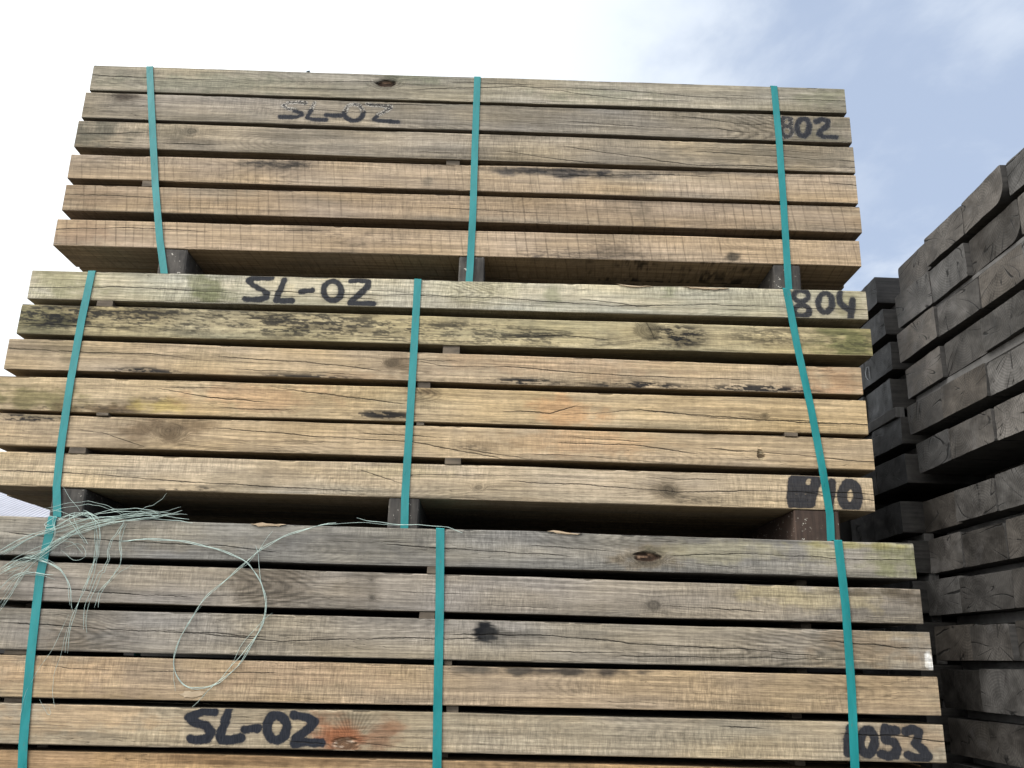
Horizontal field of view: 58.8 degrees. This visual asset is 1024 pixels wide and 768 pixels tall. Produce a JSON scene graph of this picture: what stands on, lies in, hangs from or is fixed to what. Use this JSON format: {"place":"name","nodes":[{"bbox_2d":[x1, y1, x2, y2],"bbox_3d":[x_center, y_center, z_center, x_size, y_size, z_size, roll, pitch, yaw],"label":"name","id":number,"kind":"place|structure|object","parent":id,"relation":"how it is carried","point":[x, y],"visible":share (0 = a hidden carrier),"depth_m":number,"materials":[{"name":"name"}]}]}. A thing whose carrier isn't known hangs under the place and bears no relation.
{"place":"outdoors","nodes":[
{"label":"outdoors","id":0,"kind":"place"},
{"bbox_2d":[0,0,1023,451],"label":"sky","id":1,"kind":"structure","parent":0,"point":[934,89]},
{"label":"weathered sleeper","id":2,"kind":"object","parent":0,"visible":0},
{"bbox_3d":[2.137,0.040,3.674,0.052,0.029,1.671,2,-17,-1],"label":"spacer lath","id":3,"kind":"object","parent":2,"relation":"on","visible":0},
{"bbox_2d":[907,389,967,435],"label":"weathered sleeper","id":4,"kind":"object","parent":3,"relation":"on","point":[925,416],"visible":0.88,"depth_m":4.37,"materials":[{"name":"grey wood"}]},
{"bbox_2d":[916,332,1023,401],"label":"spacer lath","id":5,"kind":"object","parent":4,"relation":"on","point":[1009,345],"visible":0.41,"depth_m":3.90,"materials":[{"name":"grey wood"}]},
{"bbox_2d":[906,346,949,398],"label":"weathered sleeper","id":6,"kind":"object","parent":5,"relation":"on","point":[928,371],"visible":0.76,"depth_m":4.38,"materials":[{"name":"grey wood"}]},
{"bbox_3d":[2.147,-0.342,3.791,0.052,0.038,1.672,2,-17,-1],"label":"spacer lath","id":7,"kind":"object","parent":6,"relation":"on","visible":0},
{"bbox_2d":[897,306,953,363],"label":"weathered sleeper","id":8,"kind":"object","parent":7,"relation":"on","point":[919,338],"visible":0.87,"depth_m":4.45,"materials":[{"name":"grey wood"}]},
{"bbox_2d":[895,271,938,327],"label":"weathered sleeper","id":9,"kind":"object","parent":8,"relation":"on","point":[913,301],"visible":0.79,"depth_m":4.52,"materials":[{"name":"grey wood"}]},
{"bbox_2d":[934,237,1023,306],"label":"spacer lath","id":10,"kind":"object","parent":8,"relation":"on","point":[985,268],"visible":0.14,"depth_m":3.97,"materials":[{"name":"grey wood"}]},
{"bbox_2d":[929,243,973,302],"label":"weathered sleeper","id":11,"kind":"object","parent":10,"relation":"on","point":[951,272],"visible":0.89,"depth_m":4.17,"materials":[{"name":"grey wood"}]},
{"bbox_2d":[924,206,975,266],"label":"weathered sleeper","id":12,"kind":"object","parent":11,"relation":"on","point":[945,238],"visible":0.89,"depth_m":4.24,"materials":[{"name":"grey wood"}]},
{"bbox_2d":[937,278,995,336],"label":"weathered sleeper","id":13,"kind":"object","parent":7,"relation":"on","point":[960,311],"visible":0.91,"depth_m":4.10,"materials":[{"name":"grey wood"}]},
{"bbox_2d":[979,244,1023,307],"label":"weathered sleeper","id":14,"kind":"object","parent":7,"relation":"on","point":[1001,281],"visible":0.98,"depth_m":3.78,"materials":[{"name":"grey wood"}]},
{"bbox_2d":[969,199,1023,274],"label":"weathered sleeper","id":15,"kind":"object","parent":14,"relation":"on","point":[997,236],"visible":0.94,"depth_m":3.84,"materials":[{"name":"grey wood"}]},
{"bbox_2d":[961,165,1018,233],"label":"weathered sleeper","id":16,"kind":"object","parent":15,"relation":"on","point":[988,199],"visible":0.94,"depth_m":3.89,"materials":[{"name":"grey wood"}]},
{"bbox_2d":[944,318,989,375],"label":"weathered sleeper","id":17,"kind":"object","parent":5,"relation":"on","point":[964,348],"visible":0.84,"depth_m":4.07,"materials":[{"name":"grey wood"}]},
{"bbox_2d":[980,290,1023,351],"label":"weathered sleeper","id":18,"kind":"object","parent":5,"relation":"on","point":[1003,323],"visible":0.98,"depth_m":3.73,"materials":[{"name":"grey wood"}]},
{"bbox_2d":[940,363,1014,418],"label":"weathered sleeper","id":19,"kind":"object","parent":3,"relation":"on","point":[967,395],"visible":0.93,"depth_m":4.02,"materials":[{"name":"grey wood"}]},
{"bbox_2d":[987,343,1023,395],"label":"weathered sleeper","id":20,"kind":"object","parent":3,"relation":"on","point":[1005,374],"visible":1,"depth_m":3.74,"materials":[{"name":"grey wood"}]},
{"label":"weathered sleeper","id":21,"kind":"object","parent":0,"visible":0},
{"bbox_2d":[893,533,933,542],"bbox_3d":[2.096,0.868,4.897,0.052,0.038,0.652,2,-17,-1],"label":"spacer lath","id":22,"kind":"object","parent":21,"relation":"on","point":[925,537],"visible":0.36,"depth_m":4.63,"materials":[{"name":"grey wood"}]},
{"bbox_2d":[850,512,895,542],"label":"weathered sleeper","id":23,"kind":"object","parent":22,"relation":"on","point":[862,529],"visible":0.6,"depth_m":5.09,"materials":[{"name":"grey wood"}]},
{"bbox_2d":[860,469,938,504],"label":"weathered sleeper","id":24,"kind":"object","parent":23,"relation":"on","point":[884,499],"visible":0.23,"depth_m":4.99,"materials":[{"name":"brown wood"}]},
{"bbox_2d":[904,448,916,453],"bbox_3d":[2.107,0.440,4.991,0.051,0.050,0.721,2,-17,-1],"label":"spacer lath","id":25,"kind":"object","parent":24,"relation":"on","point":[913,451],"visible":0.02,"depth_m":4.74,"materials":[{"name":"grey wood"}]},
{"bbox_2d":[863,434,893,466],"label":"weathered sleeper","id":26,"kind":"object","parent":25,"relation":"on","point":[879,460],"visible":0.16,"depth_m":5.04,"materials":[{"name":"brown wood"}]},
{"bbox_2d":[862,407,904,438],"bbox_3d":[2.000,0.249,5.048,0.051,0.055,0.713,2,-17,-1],"label":"spacer lath","id":27,"kind":"object","parent":26,"relation":"on","point":[887,418],"visible":0.52,"depth_m":4.82,"materials":[{"name":"grey wood"}]},
{"bbox_2d":[859,397,867,422],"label":"weathered sleeper","id":28,"kind":"object","parent":27,"relation":"on","point":[863,399],"visible":0.03,"depth_m":5.12,"materials":[{"name":"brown wood"}]},
{"bbox_3d":[2.115,0.053,5.139,0.052,0.044,0.662,2,-17,-1],"label":"spacer lath","id":29,"kind":"object","parent":28,"relation":"on","visible":0},
{"bbox_2d":[864,342,913,387],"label":"weathered sleeper","id":30,"kind":"object","parent":29,"relation":"on","point":[882,365],"visible":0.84,"depth_m":4.91,"materials":[{"name":"grey wood"}]},
{"bbox_2d":[866,379,915,422],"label":"weathered sleeper","id":31,"kind":"object","parent":27,"relation":"on","point":[886,396],"visible":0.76,"depth_m":4.82,"materials":[{"name":"grey wood"}]},
{"bbox_2d":[872,417,930,457],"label":"weathered sleeper","id":32,"kind":"object","parent":25,"relation":"on","point":[893,439],"visible":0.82,"depth_m":4.76,"materials":[{"name":"grey wood"}]},
{"bbox_2d":[873,501,946,540],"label":"weathered sleeper","id":33,"kind":"object","parent":22,"relation":"on","point":[899,520],"visible":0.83,"depth_m":4.66,"materials":[{"name":"grey wood"}]},
{"bbox_2d":[875,454,986,495],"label":"weathered sleeper","id":34,"kind":"object","parent":33,"relation":"on","point":[901,475],"visible":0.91,"depth_m":4.65,"materials":[{"name":"grey wood"}]},
{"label":"weathered sleeper","id":35,"kind":"object","parent":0,"visible":0},
{"bbox_2d":[967,710,1023,723],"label":"spacer lath","id":36,"kind":"object","parent":35,"relation":"on","point":[982,715],"visible":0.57,"depth_m":3.88,"materials":[{"name":"grey wood"}]},
{"bbox_2d":[940,669,983,711],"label":"weathered sleeper","id":37,"kind":"object","parent":36,"relation":"on","point":[961,689],"visible":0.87,"depth_m":3.99,"materials":[{"name":"grey wood"}]},
{"bbox_2d":[962,661,1023,669],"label":"spacer lath","id":38,"kind":"object","parent":37,"relation":"on","point":[972,665],"visible":0.92,"depth_m":3.92,"materials":[{"name":"grey wood"}]},
{"bbox_2d":[934,624,985,660],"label":"weathered sleeper","id":39,"kind":"object","parent":38,"relation":"on","point":[953,643],"visible":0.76,"depth_m":4.06,"materials":[{"name":"grey wood"}]},
{"bbox_2d":[957,611,1023,624],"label":"spacer lath","id":40,"kind":"object","parent":39,"relation":"on","point":[1002,618],"visible":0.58,"depth_m":3.92,"materials":[{"name":"grey wood"}]},
{"bbox_2d":[927,576,989,615],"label":"weathered sleeper","id":41,"kind":"object","parent":40,"relation":"on","point":[944,597],"visible":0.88,"depth_m":4.13,"materials":[{"name":"grey wood"}]},
{"bbox_2d":[952,562,1023,576],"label":"spacer lath","id":42,"kind":"object","parent":41,"relation":"on","point":[997,569],"visible":0.45,"depth_m":3.94,"materials":[{"name":"grey wood"}]},
{"bbox_2d":[928,532,984,574],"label":"weathered sleeper","id":43,"kind":"object","parent":42,"relation":"on","point":[947,556],"visible":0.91,"depth_m":4.14,"materials":[{"name":"grey wood"}]},
{"bbox_2d":[962,523,1023,567],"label":"weathered sleeper","id":44,"kind":"object","parent":42,"relation":"on","point":[985,547],"visible":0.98,"depth_m":3.82,"materials":[{"name":"grey wood"}]},
{"bbox_2d":[1006,515,1023,558],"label":"weathered sleeper","id":45,"kind":"object","parent":42,"relation":"on","point":[1015,531],"visible":1,"depth_m":3.62,"materials":[{"name":"grey wood"}]},
{"bbox_2d":[947,512,1023,534],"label":"spacer lath","id":46,"kind":"object","parent":45,"relation":"on","point":[986,524],"visible":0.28,"depth_m":4.00,"materials":[{"name":"grey wood"}]},
{"bbox_2d":[923,492,981,532],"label":"weathered sleeper","id":47,"kind":"object","parent":46,"relation":"on","point":[939,514],"visible":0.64,"depth_m":4.24,"materials":[{"name":"grey wood"}]},
{"bbox_3d":[4.276,0.327,3.654,0.121,0.134,1.691,2,-17,-1],"label":"timber bearer","id":48,"kind":"object","parent":47,"relation":"on","visible":0},
{"bbox_2d":[916,429,1023,474],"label":"weathered sleeper","id":49,"kind":"object","parent":48,"relation":"on","point":[934,454],"visible":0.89,"depth_m":4.28,"materials":[{"name":"grey wood"}]},
{"bbox_2d":[949,409,1023,460],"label":"weathered sleeper","id":50,"kind":"object","parent":48,"relation":"on","point":[974,437],"visible":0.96,"depth_m":3.96,"materials":[{"name":"grey wood"}]},
{"bbox_2d":[994,393,1023,440],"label":"weathered sleeper","id":51,"kind":"object","parent":48,"relation":"on","point":[1009,416],"visible":1,"depth_m":3.69,"materials":[{"name":"grey wood"}]},
{"bbox_2d":[954,478,1021,522],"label":"weathered sleeper","id":52,"kind":"object","parent":46,"relation":"on","point":[978,502],"visible":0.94,"depth_m":3.88,"materials":[{"name":"grey wood"}]},
{"bbox_2d":[995,464,1023,511],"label":"weathered sleeper","id":53,"kind":"object","parent":46,"relation":"on","point":[1010,488],"visible":1,"depth_m":3.65,"materials":[{"name":"grey wood"}]},
{"bbox_2d":[959,570,1023,612],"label":"weathered sleeper","id":54,"kind":"object","parent":40,"relation":"on","point":[989,593],"visible":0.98,"depth_m":3.79,"materials":[{"name":"grey wood"}]},
{"bbox_2d":[969,624,1023,661],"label":"weathered sleeper","id":55,"kind":"object","parent":38,"relation":"on","point":[994,642],"visible":0.99,"depth_m":3.70,"materials":[{"name":"grey wood"}]},
{"bbox_2d":[979,669,1023,715],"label":"weathered sleeper","id":56,"kind":"object","parent":36,"relation":"on","point":[1002,691],"visible":1,"depth_m":3.66,"materials":[{"name":"grey wood"}]},
{"label":"ground","id":57,"kind":"structure","parent":0,"visible":0},
{"bbox_3d":[-1.892,1.771,3.889,0.144,0.177,1.061,2,-17,-2],"label":"timber bearer","id":58,"kind":"object","parent":57,"relation":"on","visible":0},
{"bbox_2d":[0,744,924,767],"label":"timber sleeper","id":59,"kind":"object","parent":58,"relation":"on","point":[64,756],"visible":0.98,"depth_m":3.51,"materials":[{"name":"brown wood"}]},
{"bbox_2d":[0,699,946,762],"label":"timber sleeper","id":60,"kind":"object","parent":59,"relation":"on","point":[141,724],"visible":0.98,"depth_m":3.54,"materials":[{"name":"brown wood"}]},
{"bbox_2d":[0,654,940,715],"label":"timber sleeper","id":61,"kind":"object","parent":60,"relation":"on","point":[122,678],"visible":0.98,"depth_m":3.59,"materials":[{"name":"brown wood"}]},
{"bbox_2d":[0,607,932,670],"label":"timber sleeper","id":62,"kind":"object","parent":61,"relation":"on","point":[341,637],"visible":0.99,"depth_m":3.64,"materials":[{"name":"brown wood"}]},
{"bbox_2d":[0,561,922,625],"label":"timber sleeper","id":63,"kind":"object","parent":62,"relation":"on","point":[284,589],"visible":1,"depth_m":3.69,"materials":[{"name":"brown wood"}]},
{"bbox_2d":[0,516,916,583],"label":"timber sleeper","id":64,"kind":"object","parent":63,"relation":"on","point":[553,552],"visible":0.98,"depth_m":3.75,"materials":[{"name":"grey wood"}]},
{"bbox_3d":[1.188,1.884,4.004,0.180,0.170,1.062,2,-17,-2],"label":"timber bearer","id":65,"kind":"object","parent":57,"relation":"on","visible":0},
{"bbox_2d":[287,749,919,765],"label":"timber sleeper","id":66,"kind":"object","parent":65,"relation":"on","point":[863,762],"visible":0.12,"depth_m":3.83,"materials":[{"name":"brown wood"}]},
{"bbox_2d":[0,697,904,719],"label":"timber sleeper","id":67,"kind":"object","parent":66,"relation":"on","point":[503,709],"visible":0.12,"depth_m":3.92,"materials":[{"name":"brown wood"}]},
{"bbox_2d":[0,653,908,675],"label":"timber sleeper","id":68,"kind":"object","parent":67,"relation":"on","point":[466,665],"visible":0.12,"depth_m":3.98,"materials":[{"name":"brown wood"}]},
{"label":"timber sleeper","id":69,"kind":"object","parent":68,"relation":"on","visible":0},
{"bbox_2d":[0,603,897,628],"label":"timber sleeper","id":70,"kind":"object","parent":69,"relation":"on","point":[381,614],"visible":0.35,"depth_m":4.03,"materials":[{"name":"brown wood"}]},
{"bbox_2d":[0,560,883,587],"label":"timber sleeper","id":71,"kind":"object","parent":70,"relation":"on","point":[825,584],"visible":0.19,"depth_m":4.05,"materials":[{"name":"brown wood"}]},
{"bbox_2d":[17,516,140,767],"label":"plastic strap","id":72,"kind":"object","parent":71,"relation":"attached to","point":[28,676],"visible":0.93,"depth_m":3.55,"materials":[{"name":"teal plastic"}]},
{"bbox_2d":[0,487,188,714],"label":"frayed twine","id":73,"kind":"object","parent":72,"relation":"hanging from","point":[94,524],"visible":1,"depth_m":3.66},
{"bbox_2d":[49,488,160,520],"bbox_3d":[-1.965,0.693,4.496,0.145,0.165,1.061,2,-17,-1],"label":"timber bearer","id":74,"kind":"object","parent":71,"relation":"on","point":[79,496],"visible":0.28,"depth_m":4.05,"materials":[{"name":"brown wood"}]},
{"bbox_2d":[53,271,96,516],"bbox_3d":[-2.010,0.196,4.652,0.077,1.206,1.092,2,-17,-1],"label":"plastic strap","id":75,"kind":"object","parent":74,"relation":"attached to","point":[61,441],"visible":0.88,"depth_m":4.12,"materials":[{"name":"teal plastic"}]},
{"bbox_2d":[387,498,431,528],"bbox_3d":[-0.492,0.737,4.517,0.137,0.162,1.062,2,-17,-1],"label":"timber bearer","id":76,"kind":"object","parent":71,"relation":"on","point":[417,514],"visible":0.28,"depth_m":4.02,"materials":[{"name":"grey wood"}]},
{"bbox_2d":[0,451,874,519],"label":"timber sleeper","id":77,"kind":"object","parent":76,"relation":"on","point":[431,485],"visible":0.97,"depth_m":4.06,"materials":[{"name":"brown wood"}]},
{"bbox_2d":[0,413,874,477],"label":"timber sleeper","id":78,"kind":"object","parent":77,"relation":"on","point":[546,448],"visible":0.93,"depth_m":4.11,"materials":[{"name":"brown wood"}]},
{"bbox_2d":[0,376,867,438],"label":"timber sleeper","id":79,"kind":"object","parent":78,"relation":"on","point":[210,400],"visible":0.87,"depth_m":4.16,"materials":[{"name":"brown wood"}]},
{"bbox_2d":[4,339,862,399],"bbox_3d":[-0.350,-0.042,4.337,3.960,0.154,0.266,2,-17,-1],"label":"timber sleeper","id":80,"kind":"object","parent":79,"relation":"on","point":[101,360],"visible":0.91,"depth_m":4.21,"materials":[{"name":"brown wood"}]},
{"bbox_2d":[16,304,872,367],"bbox_3d":[-0.301,-0.210,4.388,3.995,0.151,0.266,2,-17,-1],"label":"timber sleeper","id":81,"kind":"object","parent":80,"relation":"on","point":[766,345],"visible":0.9,"depth_m":4.27,"materials":[{"name":"brown wood"}]},
{"bbox_2d":[27,270,867,328],"bbox_3d":[-0.290,-0.387,4.440,3.974,0.168,0.272,2,-17,-1],"label":"timber sleeper","id":82,"kind":"object","parent":81,"relation":"on","point":[710,305],"visible":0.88,"depth_m":4.32,"materials":[{"name":"brown wood"}]},
{"bbox_2d":[400,279,421,527],"bbox_3d":[-0.482,0.236,4.676,0.048,1.215,1.092,2,-17,-1],"label":"plastic strap","id":83,"kind":"object","parent":82,"relation":"attached to","point":[410,409],"visible":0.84,"depth_m":4.15,"materials":[{"name":"teal plastic"}]},
{"bbox_2d":[458,257,484,281],"bbox_3d":[-0.206,-0.433,4.835,0.127,0.169,0.792,2,-17,-1],"label":"timber bearer","id":84,"kind":"object","parent":82,"relation":"on","point":[479,270],"visible":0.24,"depth_m":4.46,"materials":[{"name":"grey wood"}]},
{"bbox_2d":[53,219,860,286],"bbox_3d":[-0.260,-0.660,4.626,3.984,0.154,0.266,2,-17,-1],"label":"timber sleeper","id":85,"kind":"object","parent":84,"relation":"on","point":[368,251],"visible":0.97,"depth_m":4.51,"materials":[{"name":"brown wood"}]},
{"bbox_2d":[62,185,861,240],"bbox_3d":[-0.240,-0.841,4.680,3.991,0.152,0.266,2,-17,-1],"label":"timber sleeper","id":86,"kind":"object","parent":85,"relation":"on","point":[356,210],"visible":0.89,"depth_m":4.56,"materials":[{"name":"brown wood"}]},
{"bbox_2d":[67,154,857,206],"bbox_3d":[-0.240,-1.010,4.733,3.990,0.161,0.266,2,-17,-1],"label":"timber sleeper","id":87,"kind":"object","parent":86,"relation":"on","point":[534,182],"visible":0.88,"depth_m":4.61,"materials":[{"name":"brown wood"}]},
{"bbox_2d":[74,121,854,174],"bbox_3d":[-0.233,-1.178,4.782,3.986,0.166,0.266,2,-17,-1],"label":"timber sleeper","id":88,"kind":"object","parent":87,"relation":"on","point":[173,140],"visible":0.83,"depth_m":4.66,"materials":[{"name":"brown wood"}]},
{"bbox_2d":[81,92,851,146],"bbox_3d":[-0.225,-1.342,4.831,3.972,0.162,0.266,2,-17,-1],"label":"timber sleeper","id":89,"kind":"object","parent":88,"relation":"on","point":[513,120],"visible":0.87,"depth_m":4.70,"materials":[{"name":"brown wood"}]},
{"bbox_2d":[90,65,846,116],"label":"timber sleeper","id":90,"kind":"object","parent":89,"relation":"on","point":[821,102],"visible":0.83,"depth_m":4.75,"materials":[{"name":"brown wood"}]},
{"bbox_2d":[146,66,167,273],"bbox_3d":[-1.810,-0.964,4.971,0.276,1.212,0.824,2,-17,-1],"label":"plastic strap","id":91,"kind":"object","parent":90,"relation":"attached to","point":[154,178],"visible":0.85,"depth_m":4.57,"materials":[{"name":"teal plastic"}]},
{"bbox_2d":[466,76,480,281],"bbox_3d":[-0.210,-0.923,4.990,0.044,1.202,0.823,2,-17,-2],"label":"plastic strap","id":92,"kind":"object","parent":90,"relation":"attached to","point":[473,188],"visible":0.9,"depth_m":4.59,"materials":[{"name":"teal plastic"}]},
{"bbox_2d":[770,85,791,288],"bbox_3d":[1.353,-0.885,5.010,0.052,1.194,0.822,2,-17,-1],"label":"plastic strap","id":93,"kind":"object","parent":90,"relation":"attached to","point":[783,198],"visible":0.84,"depth_m":4.61,"materials":[{"name":"teal plastic"}]},
{"bbox_2d":[79,267,843,290],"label":"timber sleeper","id":94,"kind":"object","parent":84,"relation":"on","point":[438,278],"visible":0.16,"depth_m":4.75,"materials":[{"name":"brown wood"}]},
{"bbox_2d":[782,288,834,540],"bbox_3d":[1.343,0.284,4.704,0.170,1.227,1.092,2,-17,-1],"label":"plastic strap","id":95,"kind":"object","parent":82,"relation":"attached to","point":[812,420],"visible":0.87,"depth_m":4.18,"materials":[{"name":"teal plastic"}]},
{"bbox_2d":[432,528,444,767],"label":"plastic strap","id":96,"kind":"object","parent":71,"relation":"attached to","point":[438,681],"visible":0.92,"depth_m":3.62,"materials":[{"name":"teal plastic"}]},
{"bbox_2d":[738,510,840,540],"bbox_3d":[1.346,0.792,4.544,0.206,0.158,1.062,2,-17,-1],"label":"timber bearer","id":97,"kind":"object","parent":71,"relation":"on","point":[809,525],"visible":0.3,"depth_m":4.05,"materials":[{"name":"brown wood"}]},
{"bbox_2d":[36,505,761,532],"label":"timber sleeper","id":98,"kind":"object","parent":97,"relation":"on","point":[471,520],"visible":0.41,"depth_m":4.66,"materials":[{"name":"brown wood"}]},
{"bbox_2d":[7,495,847,524],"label":"timber sleeper","id":99,"kind":"object","parent":97,"relation":"on","point":[454,512],"visible":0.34,"depth_m":4.41,"materials":[{"name":"brown wood"}]},
{"bbox_2d":[151,516,745,537],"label":"timber sleeper","id":100,"kind":"object","parent":97,"relation":"on","point":[704,534],"visible":0.25,"depth_m":4.89,"materials":[{"name":"brown wood"}]},
{"bbox_2d":[831,540,858,767],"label":"plastic strap","id":101,"kind":"object","parent":71,"relation":"attached to","point":[850,677],"visible":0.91,"depth_m":3.68,"materials":[{"name":"teal plastic"}]},
{"bbox_3d":[4.231,1.832,3.547,0.121,0.148,1.023,2,-17,-1],"label":"timber bearer","id":102,"kind":"object","parent":57,"relation":"on","visible":0},
{"bbox_2d":[951,763,993,767],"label":"weathered sleeper","id":103,"kind":"object","parent":102,"relation":"on","point":[963,765],"visible":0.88,"depth_m":3.98,"materials":[{"name":"grey wood"}]},
{"bbox_2d":[973,758,1021,767],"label":"spacer lath","id":104,"kind":"object","parent":103,"relation":"on","point":[987,763],"visible":0.52,"depth_m":3.90,"materials":[{"name":"grey wood"}]},
{"bbox_2d":[948,718,997,760],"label":"weathered sleeper","id":105,"kind":"object","parent":104,"relation":"on","point":[969,737],"visible":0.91,"depth_m":3.93,"materials":[{"name":"grey wood"}]},
{"bbox_2d":[988,722,1023,767],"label":"weathered sleeper","id":106,"kind":"object","parent":104,"relation":"on","point":[1007,742],"visible":1,"depth_m":3.65,"materials":[{"name":"grey wood"}]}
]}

